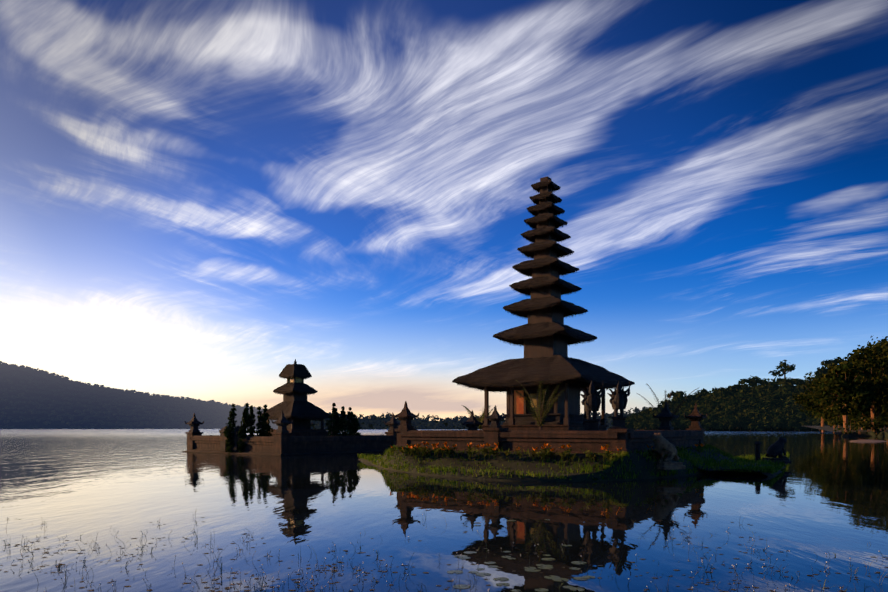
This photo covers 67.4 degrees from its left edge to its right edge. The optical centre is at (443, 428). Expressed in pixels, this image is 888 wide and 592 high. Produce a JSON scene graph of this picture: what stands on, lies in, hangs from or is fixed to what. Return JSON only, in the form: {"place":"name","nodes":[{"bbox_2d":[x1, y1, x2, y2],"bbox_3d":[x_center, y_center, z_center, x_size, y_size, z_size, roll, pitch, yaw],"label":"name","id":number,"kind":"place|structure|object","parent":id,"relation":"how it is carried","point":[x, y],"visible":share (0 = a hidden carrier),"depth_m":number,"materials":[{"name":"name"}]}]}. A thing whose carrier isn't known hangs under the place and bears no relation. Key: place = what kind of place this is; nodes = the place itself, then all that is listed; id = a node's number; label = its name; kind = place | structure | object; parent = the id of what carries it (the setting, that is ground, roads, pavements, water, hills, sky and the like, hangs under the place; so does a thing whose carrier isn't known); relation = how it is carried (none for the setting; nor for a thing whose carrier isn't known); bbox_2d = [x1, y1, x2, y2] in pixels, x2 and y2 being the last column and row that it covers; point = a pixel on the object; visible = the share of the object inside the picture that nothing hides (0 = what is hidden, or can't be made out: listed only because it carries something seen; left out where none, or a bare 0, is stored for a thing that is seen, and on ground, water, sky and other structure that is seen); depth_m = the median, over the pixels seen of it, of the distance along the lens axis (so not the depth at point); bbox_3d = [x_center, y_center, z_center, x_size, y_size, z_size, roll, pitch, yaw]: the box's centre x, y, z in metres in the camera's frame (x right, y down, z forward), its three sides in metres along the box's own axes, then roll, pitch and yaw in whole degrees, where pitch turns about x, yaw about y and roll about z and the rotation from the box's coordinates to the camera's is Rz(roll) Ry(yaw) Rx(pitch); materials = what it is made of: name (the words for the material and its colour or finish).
{"place":"outdoors","nodes":[
{"label":"outdoors","id":0,"kind":"place"},
{"bbox_2d":[0,364,277,428],"bbox_3d":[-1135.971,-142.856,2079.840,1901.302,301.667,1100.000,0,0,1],"label":"hill","id":1,"kind":"structure","parent":0,"point":[54,424],"depth_m":1992.04,"materials":[{"name":"green plant"}]},
{"bbox_2d":[0,361,277,428],"bbox_3d":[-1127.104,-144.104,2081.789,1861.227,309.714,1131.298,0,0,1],"label":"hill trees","id":2,"kind":"object","parent":1,"relation":"on","point":[187,409],"materials":[{"name":"green plant"}]},
{"bbox_2d":[0,429,887,591],"bbox_3d":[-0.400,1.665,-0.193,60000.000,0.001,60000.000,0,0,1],"label":"lake water","id":3,"kind":"structure","parent":0,"point":[822,494],"depth_m":11.89,"materials":[{"name":"blue liquid"}]},
{"bbox_2d":[183,359,399,455],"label":"small temple","id":4,"kind":"structure","parent":3,"relation":"in","point":[294,412],"depth_m":45.74,"materials":[{"name":"stone"}]},
{"bbox_2d":[223,403,360,453],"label":"shrubs","id":5,"kind":"object","parent":4,"relation":"on","point":[338,427],"depth_m":43.66,"materials":[{"name":"green plant"}]},
{"bbox_2d":[0,508,887,591],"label":"water reeds","id":6,"kind":"object","parent":3,"relation":"on","point":[272,586],"visible":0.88,"depth_m":7.67,"materials":[{"name":"green plant"}]},
{"bbox_2d":[447,519,594,591],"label":"lily pads","id":7,"kind":"object","parent":3,"relation":"on","point":[531,569],"visible":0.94,"depth_m":7.67,"materials":[{"name":"green plant"}]},
{"bbox_2d":[851,440,886,441],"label":"shore spit","id":8,"kind":"structure","parent":3,"relation":"on","point":[869,440],"depth_m":84.15,"materials":[{"name":"brown soil"}]},
{"bbox_2d":[0,0,887,420],"label":"sky","id":9,"kind":"structure","parent":0,"point":[200,199],"materials":[{"name":"blue"}]},
{"bbox_2d":[310,412,639,428],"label":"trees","id":10,"kind":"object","parent":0,"point":[371,425],"depth_m":1128.65,"materials":[{"name":"green plant"}]},
{"bbox_2d":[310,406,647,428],"bbox_3d":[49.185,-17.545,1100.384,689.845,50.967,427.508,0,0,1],"label":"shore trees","id":11,"kind":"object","parent":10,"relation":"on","point":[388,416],"materials":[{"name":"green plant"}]},
{"bbox_2d":[358,444,789,481],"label":"island bank","id":12,"kind":"structure","parent":0,"point":[641,464],"depth_m":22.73,"materials":[{"name":"green plant"}]},
{"bbox_2d":[389,441,705,461],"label":"flowers","id":13,"kind":"object","parent":12,"relation":"on","point":[449,450],"visible":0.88,"depth_m":23.67,"materials":[{"name":"plant"}]},
{"bbox_2d":[392,176,706,454],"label":"pagoda temple","id":14,"kind":"structure","parent":12,"relation":"on","point":[545,337],"depth_m":27.46,"materials":[{"name":"wood"}]},
{"bbox_2d":[463,379,563,430],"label":"spiky plants","id":15,"kind":"object","parent":14,"relation":"on","point":[540,418],"visible":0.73,"depth_m":25.34,"materials":[{"name":"green plant"}]},
{"bbox_2d":[637,383,697,414],"bbox_3d":[9.726,-0.817,28.382,2.444,2.164,2.575,0,0,1],"label":"dry palm","id":16,"kind":"object","parent":14,"relation":"on","point":[679,405],"visible":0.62,"depth_m":28.45,"materials":[{"name":"brown plant"}]},
{"bbox_2d":[652,433,685,469],"bbox_3d":[7.482,0.758,22.506,1.053,1.213,1.032,0,0,-22],"label":"frog statue","id":17,"kind":"object","parent":12,"relation":"on","point":[661,443],"visible":0.92,"depth_m":22.24,"materials":[{"name":"stone"}]},
{"bbox_2d":[755,437,790,463],"bbox_3d":[13.979,1.026,28.407,1.356,1.277,0.951,0,0,-10],"label":"frog statue","id":18,"kind":"object","parent":12,"relation":"on","point":[775,449],"visible":0.96,"depth_m":28.28,"materials":[{"name":"stone"}]},
{"bbox_2d":[647,421,828,430],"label":"shoreline","id":19,"kind":"structure","parent":0,"point":[767,429],"depth_m":380.98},
{"bbox_2d":[611,339,887,430],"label":"forest","id":20,"kind":"object","parent":19,"relation":"on","point":[771,405],"materials":[{"name":"green plant"}]},
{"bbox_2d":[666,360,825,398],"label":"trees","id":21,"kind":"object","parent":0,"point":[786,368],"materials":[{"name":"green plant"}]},
{"bbox_2d":[805,426,887,436],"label":"shore bank","id":22,"kind":"structure","parent":0,"point":[855,433],"depth_m":136.60,"materials":[{"name":"soil"}]},
{"bbox_2d":[792,335,887,436],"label":"shore trees","id":23,"kind":"object","parent":22,"relation":"on","point":[865,391],"depth_m":136.97,"materials":[{"name":"green plant"}]}
]}

